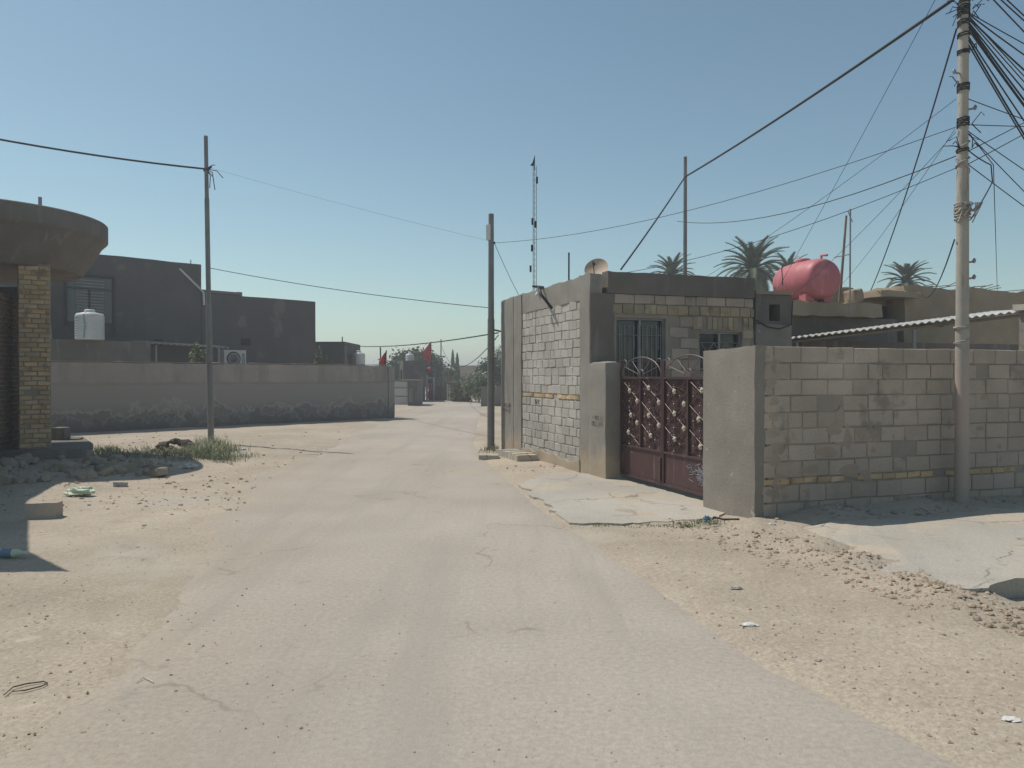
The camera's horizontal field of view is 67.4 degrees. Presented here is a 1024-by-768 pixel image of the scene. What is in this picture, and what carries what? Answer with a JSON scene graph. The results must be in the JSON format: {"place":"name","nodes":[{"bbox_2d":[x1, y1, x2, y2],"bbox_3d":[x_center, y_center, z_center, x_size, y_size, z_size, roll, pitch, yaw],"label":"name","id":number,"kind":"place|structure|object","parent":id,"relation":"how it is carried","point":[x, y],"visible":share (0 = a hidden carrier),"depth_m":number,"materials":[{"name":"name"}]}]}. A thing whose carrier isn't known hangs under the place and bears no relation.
{"place":"outdoors","nodes":[
{"label":"outdoors","id":0,"kind":"place"},
{"bbox_2d":[0,391,961,767],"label":"road","id":1,"kind":"structure","parent":0,"point":[432,543],"depth_m":4.66,"materials":[{"name":"asphalt"}]},
{"bbox_2d":[422,343,432,400],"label":"red flag","id":2,"kind":"object","parent":1,"relation":"on","point":[427,354],"visible":0.99,"depth_m":52.99,"materials":[{"name":"fabric"}]},
{"bbox_2d":[0,388,1023,767],"bbox_3d":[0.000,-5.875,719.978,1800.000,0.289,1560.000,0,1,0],"label":"ground","id":3,"kind":"structure","parent":0,"point":[110,582],"depth_m":5.96,"materials":[{"name":"sand"}]},
{"bbox_2d":[0,473,15,484],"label":"rubble chunk","id":4,"kind":"object","parent":3,"relation":"on","point":[5,479],"visible":0.69,"depth_m":11.29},
{"bbox_2d":[0,458,18,467],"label":"rubble chunk","id":5,"kind":"object","parent":3,"relation":"on","point":[12,462],"visible":0.74,"depth_m":12.77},
{"bbox_2d":[0,549,28,556],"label":"drink bottle","id":6,"kind":"object","parent":3,"relation":"on","point":[10,552],"visible":1,"depth_m":7.09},
{"bbox_2d":[3,681,47,694],"bbox_3d":[-2.643,1.645,4.166,0.105,0.008,0.214,1,1,44],"label":"twig","id":7,"kind":"object","parent":3,"relation":"on","point":[45,682],"visible":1,"depth_m":4.18,"materials":[{"name":"wood"}]},
{"bbox_2d":[24,500,62,519],"bbox_3d":[-5.628,1.523,9.240,0.369,0.227,0.210,0,1,-7],"label":"concrete block","id":8,"kind":"object","parent":3,"relation":"on","point":[43,509],"depth_m":9.15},
{"bbox_2d":[0,197,107,459],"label":"round canopy building","id":9,"kind":"structure","parent":3,"relation":"on","point":[42,247],"depth_m":14.11,"materials":[{"name":"brown brick"}]},
{"bbox_2d":[54,461,76,471],"bbox_3d":[-7.385,1.390,12.677,0.326,0.218,0.246,12,3,-8],"label":"rubble chunk","id":10,"kind":"object","parent":3,"relation":"on","point":[61,465],"visible":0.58,"depth_m":12.59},
{"bbox_2d":[61,485,95,495],"bbox_3d":[-5.997,1.500,10.602,0.490,0.189,0.260,0,1,0],"label":"plastic bag","id":11,"kind":"object","parent":3,"relation":"on","point":[75,490],"visible":0.93,"depth_m":10.56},
{"bbox_2d":[76,468,97,478],"bbox_3d":[-6.635,1.418,11.975,0.282,0.171,0.180,-19,5,-25],"label":"rubble chunk","id":12,"kind":"object","parent":3,"relation":"on","point":[90,473],"visible":0.81,"depth_m":11.93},
{"bbox_2d":[51,339,149,363],"bbox_3d":[-15.975,-0.002,26.530,6.213,3.065,1.414,-1,1,-45],"label":"tank ledge","id":13,"kind":"object","parent":3,"relation":"on","point":[92,350],"visible":0.23,"depth_m":27.01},
{"bbox_2d":[74,309,104,339],"bbox_3d":[-14.616,-2.052,26.564,0.920,1.050,0.952,0,1,0],"label":"white water tank","id":14,"kind":"object","parent":13,"relation":"on","point":[89,324],"visible":1,"depth_m":26.22,"materials":[{"name":"plastic"}]},
{"bbox_2d":[98,466,113,475],"bbox_3d":[-6.491,1.402,12.272,0.153,0.130,0.287,13,27,37],"label":"rubble chunk","id":15,"kind":"object","parent":3,"relation":"on","point":[107,471],"visible":0.94,"depth_m":12.24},
{"bbox_2d":[99,461,117,470],"bbox_3d":[-6.758,1.422,12.868,0.323,0.219,0.158,-26,1,-26],"label":"rubble chunk","id":16,"kind":"object","parent":3,"relation":"on","point":[106,465],"visible":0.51,"depth_m":12.82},
{"bbox_2d":[108,454,125,461],"bbox_3d":[-7.139,1.360,13.900,0.208,0.180,0.288,9,-4,32],"label":"rubble chunk","id":17,"kind":"object","parent":3,"relation":"on","point":[117,457],"visible":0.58,"depth_m":13.83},
{"bbox_2d":[113,465,127,473],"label":"rubble chunk","id":18,"kind":"object","parent":3,"relation":"on","point":[119,469],"visible":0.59,"depth_m":12.63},
{"bbox_2d":[113,481,127,486],"bbox_3d":[-5.908,1.524,11.591,0.194,0.119,0.104,0,1,-11],"label":"brick","id":19,"kind":"object","parent":3,"relation":"on","point":[120,484],"visible":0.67,"depth_m":11.55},
{"bbox_2d":[118,463,139,472],"bbox_3d":[-6.538,1.425,12.979,0.306,0.181,0.384,-9,0,30],"label":"rubble chunk","id":20,"kind":"object","parent":3,"relation":"on","point":[131,467],"visible":0.55,"depth_m":12.95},
{"bbox_2d":[127,458,143,467],"bbox_3d":[-6.608,1.404,13.463,0.269,0.200,0.225,21,-26,-38],"label":"rubble chunk","id":21,"kind":"object","parent":3,"relation":"on","point":[138,462],"visible":0.6,"depth_m":13.40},
{"bbox_2d":[146,467,167,476],"bbox_3d":[-5.862,1.475,12.666,0.355,0.162,0.236,-16,-8,24],"label":"rubble chunk","id":22,"kind":"object","parent":3,"relation":"on","point":[160,472],"visible":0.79,"depth_m":12.59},
{"bbox_2d":[0,254,315,364],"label":"dark plaster house","id":23,"kind":"structure","parent":3,"relation":"on","point":[132,299],"depth_m":30.73,"materials":[{"name":"paint"}]},
{"bbox_2d":[65,274,114,335],"bbox_3d":[-15.631,-2.922,28.470,0.100,2.250,1.670,1,1,45],"label":"window","id":24,"kind":"structure","parent":23,"relation":"in","point":[96,293],"depth_m":28.51,"materials":[{"name":"grey glass"}]},
{"bbox_2d":[220,350,245,363],"bbox_3d":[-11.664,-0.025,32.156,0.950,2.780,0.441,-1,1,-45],"label":"air conditioner","id":25,"kind":"object","parent":23,"relation":"attached to","point":[232,356],"visible":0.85,"depth_m":31.93,"materials":[{"name":"white paint"}]},
{"bbox_2d":[151,438,194,451],"bbox_3d":[-7.378,1.368,17.005,1.073,0.336,0.764,0,1,29],"label":"earth mound","id":26,"kind":"object","parent":3,"relation":"on","point":[173,441],"visible":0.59,"depth_m":16.97,"materials":[{"name":"soil"}]},
{"bbox_2d":[133,340,229,361],"bbox_3d":[-12.898,-0.154,30.029,1.600,3.082,3.100,1,1,45],"label":"corrugated awning","id":27,"kind":"object","parent":3,"relation":"on","point":[183,344],"visible":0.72,"depth_m":29.42,"materials":[{"name":"grey metal"}]},
{"bbox_2d":[178,462,198,468],"bbox_3d":[-5.828,1.483,13.861,0.335,0.129,0.254,0,1,0],"label":"plastic bag","id":28,"kind":"object","parent":3,"relation":"on","point":[189,465],"visible":1,"depth_m":13.79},
{"bbox_2d":[189,342,206,363],"bbox_3d":[-10.536,0.059,25.774,0.680,2.946,0.578,0,1,0],"label":"garden plant","id":29,"kind":"object","parent":3,"relation":"on","point":[197,355],"visible":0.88,"depth_m":25.70,"materials":[{"name":"green plant"}]},
{"bbox_2d":[165,433,259,462],"bbox_3d":[-6.528,1.277,16.426,1.937,0.496,4.260,0,1,-26],"label":"weed clump","id":30,"kind":"object","parent":3,"relation":"on","point":[212,446],"visible":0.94,"depth_m":15.58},
{"bbox_2d":[203,135,222,439],"bbox_3d":[-7.426,-2.289,19.158,0.528,7.782,0.183,0,1,0],"label":"utility pole","id":31,"kind":"object","parent":3,"relation":"on","point":[210,406],"visible":0.95,"depth_m":19.13,"materials":[{"name":"metal"}]},
{"bbox_2d":[0,138,205,169],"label":"cable","id":32,"kind":"object","parent":31,"relation":"attached to","point":[34,145],"visible":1,"depth_m":17.91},
{"bbox_2d":[51,360,394,432],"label":"compound wall","id":33,"kind":"structure","parent":3,"relation":"on","point":[90,396],"depth_m":25.61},
{"bbox_2d":[312,346,327,363],"bbox_3d":[-7.753,-0.032,31.043,0.637,3.024,0.544,0,1,-31],"label":"garden plant","id":34,"kind":"object","parent":3,"relation":"on","point":[317,359],"visible":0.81,"depth_m":30.93,"materials":[{"name":"green plant"}]},
{"bbox_2d":[316,337,359,365],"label":"dark house","id":35,"kind":"structure","parent":3,"relation":"on","point":[334,352],"depth_m":37.99,"materials":[{"name":"paint"}]},
{"bbox_2d":[93,440,724,528],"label":"grass","id":36,"kind":"structure","parent":3,"relation":"on","point":[117,449],"depth_m":14.98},
{"bbox_2d":[396,380,422,405],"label":"gate side wall","id":37,"kind":"structure","parent":3,"relation":"on","point":[415,392],"depth_m":43.91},
{"bbox_2d":[395,382,407,404],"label":"white metal gate","id":38,"kind":"structure","parent":37,"relation":"attached to","point":[401,393],"depth_m":44.01,"materials":[{"name":"metal"}]},
{"bbox_2d":[373,345,449,386],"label":"broad tree","id":39,"kind":"object","parent":3,"relation":"on","point":[394,362],"visible":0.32,"depth_m":67.00,"materials":[{"name":"green plant"}]},
{"bbox_2d":[400,361,424,401],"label":"cube house","id":40,"kind":"structure","parent":3,"relation":"on","point":[412,370],"depth_m":51.08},
{"bbox_2d":[426,375,434,399],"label":"white gateway","id":41,"kind":"object","parent":3,"relation":"on","point":[428,389],"visible":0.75,"depth_m":54.01,"materials":[{"name":"paint"}]},
{"bbox_2d":[435,369,449,399],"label":"stick fence","id":42,"kind":"object","parent":3,"relation":"on","point":[441,392],"visible":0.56,"depth_m":53.98,"materials":[{"name":"grey wood"}]},
{"bbox_2d":[441,367,457,381],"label":"bush","id":43,"kind":"object","parent":3,"relation":"on","point":[451,371],"visible":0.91,"depth_m":55.81,"materials":[{"name":"green plant"}]},
{"bbox_2d":[449,350,454,381],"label":"cypress","id":44,"kind":"object","parent":3,"relation":"on","point":[452,362],"visible":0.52,"depth_m":61.91,"materials":[{"name":"green plant"}]},
{"bbox_2d":[454,353,460,381],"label":"cypress","id":45,"kind":"object","parent":3,"relation":"on","point":[458,375],"visible":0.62,"depth_m":59.91,"materials":[{"name":"green plant"}]},
{"bbox_2d":[448,377,472,401],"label":"bush","id":46,"kind":"object","parent":3,"relation":"on","point":[456,396],"visible":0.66,"depth_m":50.75,"materials":[{"name":"green plant"}]},
{"bbox_2d":[459,365,479,375],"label":"house","id":47,"kind":"structure","parent":3,"relation":"on","point":[467,369],"depth_m":94.99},
{"bbox_2d":[458,364,486,401],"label":"bush","id":48,"kind":"object","parent":3,"relation":"on","point":[467,385],"visible":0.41,"depth_m":49.72,"materials":[{"name":"green plant"}]},
{"bbox_2d":[471,377,496,399],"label":"bush","id":49,"kind":"object","parent":3,"relation":"on","point":[477,388],"visible":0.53,"depth_m":47.79,"materials":[{"name":"green plant"}]},
{"bbox_2d":[469,356,500,386],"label":"bush","id":50,"kind":"object","parent":3,"relation":"on","point":[483,366],"visible":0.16,"depth_m":54.67,"materials":[{"name":"green plant"}]},
{"bbox_2d":[478,453,498,459],"bbox_3d":[-0.475,1.500,15.789,0.421,0.144,0.356,0,1,0],"label":"concrete footing","id":51,"kind":"object","parent":3,"relation":"on","point":[486,456],"visible":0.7,"depth_m":15.62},
{"bbox_2d":[486,213,494,449],"bbox_3d":[-0.505,-1.135,17.572,0.236,5.504,0.168,-1,1,-41],"label":"utility pole","id":52,"kind":"object","parent":3,"relation":"on","point":[490,369],"visible":0.91,"depth_m":17.53,"materials":[{"name":"metal"}]},
{"bbox_2d":[211,268,487,307],"bbox_3d":[-4.019,-2.320,18.377,7.264,1.158,0.016,0,1,13],"label":"cable","id":53,"kind":"object","parent":52,"relation":"attached to","point":[351,291],"visible":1,"depth_m":18.31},
{"bbox_2d":[498,127,955,242],"bbox_3d":[2.534,-3.062,13.519,0.009,0.302,10.008,0,1,-36],"label":"cable","id":54,"kind":"object","parent":52,"relation":"attached to","point":[754,192],"visible":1,"depth_m":11.68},
{"bbox_2d":[481,385,500,406],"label":"grey panel fence","id":55,"kind":"object","parent":3,"relation":"on","point":[484,396],"visible":0.23,"depth_m":43.01,"materials":[{"name":"metal"}]},
{"bbox_2d":[485,345,500,384],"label":"bush","id":56,"kind":"object","parent":3,"relation":"on","point":[498,355],"visible":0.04,"depth_m":59.84,"materials":[{"name":"green plant"}]},
{"bbox_2d":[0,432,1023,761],"bbox_3d":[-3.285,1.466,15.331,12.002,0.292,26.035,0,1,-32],"label":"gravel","id":57,"kind":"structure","parent":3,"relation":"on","point":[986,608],"depth_m":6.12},
{"bbox_2d":[495,449,536,461],"bbox_3d":[0.075,1.470,15.866,0.450,0.185,1.396,0,1,-19],"label":"block step","id":58,"kind":"object","parent":3,"relation":"on","point":[517,455],"visible":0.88,"depth_m":15.42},
{"bbox_2d":[518,471,724,525],"bbox_3d":[1.285,1.592,11.134,2.256,0.094,4.796,0,1,-13],"label":"concrete apron","id":59,"kind":"object","parent":3,"relation":"on","point":[577,498],"visible":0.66,"depth_m":10.29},
{"bbox_2d":[588,361,621,478],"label":"gate pillar","id":60,"kind":"structure","parent":59,"relation":"on","point":[604,421],"depth_m":12.52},
{"bbox_2d":[620,354,702,495],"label":"double gate","id":61,"kind":"structure","parent":60,"relation":"attached to","point":[661,417],"depth_m":11.22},
{"bbox_2d":[501,271,754,473],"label":"block house","id":62,"kind":"structure","parent":3,"relation":"on","point":[548,355],"depth_m":13.82,"materials":[{"name":"concrete"}]},
{"bbox_2d":[530,156,537,289],"bbox_3d":[0.480,-3.301,16.954,0.184,3.471,0.096,0,1,0],"label":"lattice mast","id":63,"kind":"object","parent":62,"relation":"on","point":[534,209],"visible":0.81,"depth_m":16.94,"materials":[{"name":"grey metal"}]},
{"bbox_2d":[532,285,552,308],"bbox_3d":[0.551,-1.701,14.968,0.276,0.564,0.882,0,1,-14],"label":"wall lamp","id":64,"kind":"object","parent":62,"relation":"attached to","point":[538,287],"visible":1,"depth_m":14.69,"materials":[{"name":"metal"}]},
{"bbox_2d":[584,258,607,274],"bbox_3d":[1.701,-2.054,15.532,0.372,1.004,0.397,0,1,-26],"label":"satellite dish","id":65,"kind":"object","parent":62,"relation":"attached to","point":[597,266],"visible":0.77,"depth_m":15.59,"materials":[{"name":"grey metal"}]},
{"bbox_2d":[616,318,663,376],"bbox_3d":[2.227,-0.245,13.481,0.970,1.810,0.127,0,1,-19],"label":"window","id":66,"kind":"structure","parent":62,"relation":"in","point":[635,337],"depth_m":13.50,"materials":[{"name":"grey glass"}]},
{"bbox_2d":[683,156,686,274],"bbox_3d":[4.500,-2.152,19.979,0.128,7.488,0.128,0,1,0],"label":"roof pole","id":67,"kind":"object","parent":62,"relation":"on","point":[685,221],"visible":0.4,"depth_m":19.92,"materials":[{"name":"metal"}]},
{"bbox_2d":[620,177,684,269],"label":"cable","id":68,"kind":"object","parent":67,"relation":"attached to","point":[627,260],"visible":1,"depth_m":17.04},
{"bbox_2d":[700,332,739,372],"bbox_3d":[3.761,-0.571,14.011,0.900,0.750,0.118,0,1,-19],"label":"window","id":69,"kind":"structure","parent":62,"relation":"in","point":[709,341],"depth_m":14.02,"materials":[{"name":"grey glass"}]},
{"bbox_2d":[647,252,694,274],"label":"date palm","id":70,"kind":"object","parent":3,"relation":"on","point":[671,268],"visible":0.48,"depth_m":47.62,"materials":[{"name":"green plant"}]},
{"bbox_2d":[713,235,789,290],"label":"date palm","id":71,"kind":"object","parent":3,"relation":"on","point":[753,257],"visible":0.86,"depth_m":41.47,"materials":[{"name":"green plant"}]},
{"bbox_2d":[752,291,792,346],"bbox_3d":[4.584,-0.043,15.010,0.833,3.389,1.746,0,1,-19],"label":"plaster annex","id":72,"kind":"object","parent":3,"relation":"on","point":[772,318],"visible":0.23,"depth_m":14.23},
{"bbox_2d":[777,0,934,289],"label":"cable","id":73,"kind":"object","parent":72,"relation":"attached to","point":[864,131],"visible":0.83,"depth_m":11.85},
{"bbox_2d":[768,251,807,279],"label":"date palm","id":74,"kind":"object","parent":3,"relation":"on","point":[790,260],"visible":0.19,"depth_m":45.57,"materials":[{"name":"green plant"}]},
{"bbox_2d":[792,288,897,346],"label":"slab roof house","id":75,"kind":"structure","parent":3,"relation":"on","point":[808,318],"depth_m":17.60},
{"bbox_2d":[772,254,840,301],"bbox_3d":[6.777,-2.383,17.746,0.956,1.056,1.520,0,1,-15],"label":"red water tank","id":76,"kind":"object","parent":75,"relation":"on","point":[823,285],"visible":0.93,"depth_m":17.12,"materials":[{"name":"plastic"}]},
{"bbox_2d":[838,215,846,301],"bbox_3d":[7.825,-2.957,18.170,0.211,2.052,0.069,0,1,0],"label":"antenna pole","id":77,"kind":"object","parent":75,"relation":"on","point":[842,267],"visible":0.86,"depth_m":18.15,"materials":[{"name":"grey metal"}]},
{"bbox_2d":[834,209,852,313],"bbox_3d":[7.240,-2.670,16.778,0.380,2.268,0.061,0,1,24],"label":"antenna pole","id":78,"kind":"object","parent":75,"relation":"on","point":[850,220],"visible":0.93,"depth_m":16.71,"materials":[{"name":"grey metal"}]},
{"bbox_2d":[703,345,1023,517],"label":"yard wall","id":79,"kind":"structure","parent":3,"relation":"on","point":[787,429],"depth_m":9.35,"materials":[{"name":"concrete"}]},
{"bbox_2d":[792,310,1018,348],"bbox_3d":[7.333,0.053,14.713,4.154,2.987,2.765,0,1,24],"label":"corrugated awning","id":80,"kind":"object","parent":3,"relation":"on","point":[913,326],"visible":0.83,"depth_m":13.97,"materials":[{"name":"grey metal"}]},
{"bbox_2d":[794,341,1018,349],"bbox_3d":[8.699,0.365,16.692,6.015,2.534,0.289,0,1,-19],"label":"yard shed","id":81,"kind":"structure","parent":3,"relation":"on","point":[859,344],"depth_m":16.40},
{"bbox_2d":[877,260,936,287],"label":"date palm","id":82,"kind":"object","parent":3,"relation":"on","point":[907,272],"visible":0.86,"depth_m":43.63,"materials":[{"name":"green plant"}]},
{"bbox_2d":[814,282,1023,344],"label":"mud house","id":83,"kind":"structure","parent":3,"relation":"on","point":[906,303],"depth_m":19.31,"materials":[{"name":"brown concrete"}]},
{"bbox_2d":[944,0,988,504],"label":"utility pole","id":84,"kind":"object","parent":3,"relation":"on","point":[963,209],"visible":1,"depth_m":9.43,"materials":[{"name":"paint"}]},
{"bbox_2d":[631,168,955,271],"bbox_3d":[3.683,-2.344,11.825,0.009,0.694,5.909,0,1,-37],"label":"cable","id":85,"kind":"object","parent":84,"relation":"attached to","point":[809,224],"visible":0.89,"depth_m":10.94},
{"bbox_2d":[677,156,955,222],"bbox_3d":[4.871,-3.509,14.665,0.013,1.302,10.471,0,1,-7],"label":"cable","id":86,"kind":"object","parent":84,"relation":"attached to","point":[838,198],"visible":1,"depth_m":11.96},
{"bbox_2d":[684,0,954,177],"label":"cable","id":87,"kind":"object","parent":84,"relation":"attached to","point":[944,5],"visible":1,"depth_m":12.24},
{"bbox_2d":[708,99,955,275],"bbox_3d":[4.595,-2.780,12.222,0.006,1.530,5.774,0,1,-18],"label":"cable","id":88,"kind":"object","parent":84,"relation":"attached to","point":[844,182],"visible":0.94,"depth_m":11.19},
{"bbox_2d":[792,132,955,295],"bbox_3d":[5.934,-2.536,13.624,0.007,1.235,8.352,0,1,6],"label":"cable","id":89,"kind":"object","parent":84,"relation":"attached to","point":[884,208],"visible":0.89,"depth_m":11.66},
{"bbox_2d":[842,129,954,283],"bbox_3d":[6.601,-2.698,13.873,0.007,0.996,9.090,0,1,15],"label":"cable","id":90,"kind":"object","parent":84,"relation":"attached to","point":[904,203],"visible":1,"depth_m":11.77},
{"bbox_2d":[870,28,956,290],"bbox_3d":[7.154,-3.332,14.190,0.021,2.155,10.149,0,1,20],"label":"cable","id":91,"kind":"object","parent":84,"relation":"attached to","point":[921,144],"visible":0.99,"depth_m":11.62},
{"bbox_2d":[922,239,954,297],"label":"cable","id":92,"kind":"object","parent":84,"relation":"attached to","point":[943,269],"visible":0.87,"depth_m":11.15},
{"bbox_2d":[969,151,992,219],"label":"cable","id":93,"kind":"object","parent":84,"relation":"attached to","point":[991,178],"visible":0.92,"depth_m":9.66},
{"bbox_2d":[969,133,997,290],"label":"cable","id":94,"kind":"object","parent":84,"relation":"attached to","point":[994,201],"visible":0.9,"depth_m":11.67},
{"bbox_2d":[968,39,1023,133],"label":"cable","id":95,"kind":"object","parent":84,"relation":"attached to","point":[995,86],"visible":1,"depth_m":9.66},
{"bbox_2d":[968,23,1023,100],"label":"cable","id":96,"kind":"object","parent":84,"relation":"attached to","point":[997,64],"visible":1,"depth_m":9.66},
{"bbox_2d":[968,45,1023,138],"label":"cable","id":97,"kind":"object","parent":84,"relation":"attached to","point":[995,91],"visible":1,"depth_m":9.66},
{"bbox_2d":[968,26,1023,104],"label":"cable","id":98,"kind":"object","parent":84,"relation":"attached to","point":[977,39],"visible":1,"depth_m":9.63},
{"bbox_2d":[968,37,1023,121],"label":"cable","id":99,"kind":"object","parent":84,"relation":"attached to","point":[990,70],"visible":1,"depth_m":9.68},
{"bbox_2d":[968,14,1023,54],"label":"cable","id":100,"kind":"object","parent":84,"relation":"attached to","point":[998,36],"visible":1,"depth_m":9.67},
{"bbox_2d":[968,133,1023,191],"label":"cable","id":101,"kind":"object","parent":84,"relation":"attached to","point":[996,163],"visible":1,"depth_m":9.67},
{"bbox_2d":[969,17,1023,70],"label":"cable","id":102,"kind":"object","parent":84,"relation":"attached to","point":[999,47],"visible":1,"depth_m":9.69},
{"bbox_2d":[969,30,1023,106],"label":"cable","id":103,"kind":"object","parent":84,"relation":"attached to","point":[996,68],"visible":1,"depth_m":9.67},
{"bbox_2d":[969,19,1023,81],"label":"cable","id":104,"kind":"object","parent":84,"relation":"attached to","point":[996,50],"visible":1,"depth_m":9.67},
{"bbox_2d":[969,16,1023,76],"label":"cable","id":105,"kind":"object","parent":84,"relation":"attached to","point":[1001,51],"visible":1,"depth_m":9.73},
{"bbox_2d":[970,23,1023,90],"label":"cable","id":106,"kind":"object","parent":84,"relation":"attached to","point":[995,55],"visible":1,"depth_m":9.67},
{"bbox_2d":[1001,715,1021,722],"bbox_3d":[2.450,1.645,3.769,0.099,0.018,0.068,0,1,19],"label":"paper scrap","id":107,"kind":"object","parent":3,"relation":"on","point":[1013,719],"visible":1,"depth_m":3.76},
{"bbox_2d":[1012,304,1023,349],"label":"block pillar","id":108,"kind":"structure","parent":3,"relation":"on","point":[1019,307],"depth_m":10.94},
{"bbox_2d":[0,0,1023,367],"label":"sky","id":109,"kind":"structure","parent":0,"point":[437,114],"materials":[{"name":"blue"}]},
{"bbox_2d":[804,507,1023,597],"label":"concrete paving","id":110,"kind":"structure","parent":0,"point":[982,549],"depth_m":7.35,"materials":[{"name":"concrete"}]},
{"bbox_3d":[-9.562,1.263,16.171,0.308,0.259,0.255,0,1,0],"label":"stacked block","id":111,"kind":"object","parent":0,"visible":0},
{"bbox_2d":[51,427,70,438],"bbox_3d":[-9.508,1.032,16.173,0.310,0.258,0.258,0,1,0],"label":"stacked block","id":112,"kind":"object","parent":111,"relation":"on","point":[60,432],"depth_m":16.06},
{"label":"tank stand","id":113,"kind":"object","parent":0,"visible":0},
{"bbox_2d":[352,350,364,364],"bbox_3d":[-7.979,-1.357,39.988,0.660,0.780,0.660,0,1,0],"label":"white water tank","id":114,"kind":"object","parent":113,"relation":"on","point":[360,356],"visible":0.66,"depth_m":39.73,"materials":[{"name":"plastic"}]},
{"bbox_3d":[-8.147,-0.305,37.599,0.059,3.228,0.059,0,1,0],"label":"thin post","id":115,"kind":"object","parent":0,"visible":0},
{"bbox_2d":[345,332,498,346],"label":"cable","id":116,"kind":"object","parent":115,"relation":"attached to","point":[425,343],"visible":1,"depth_m":23.35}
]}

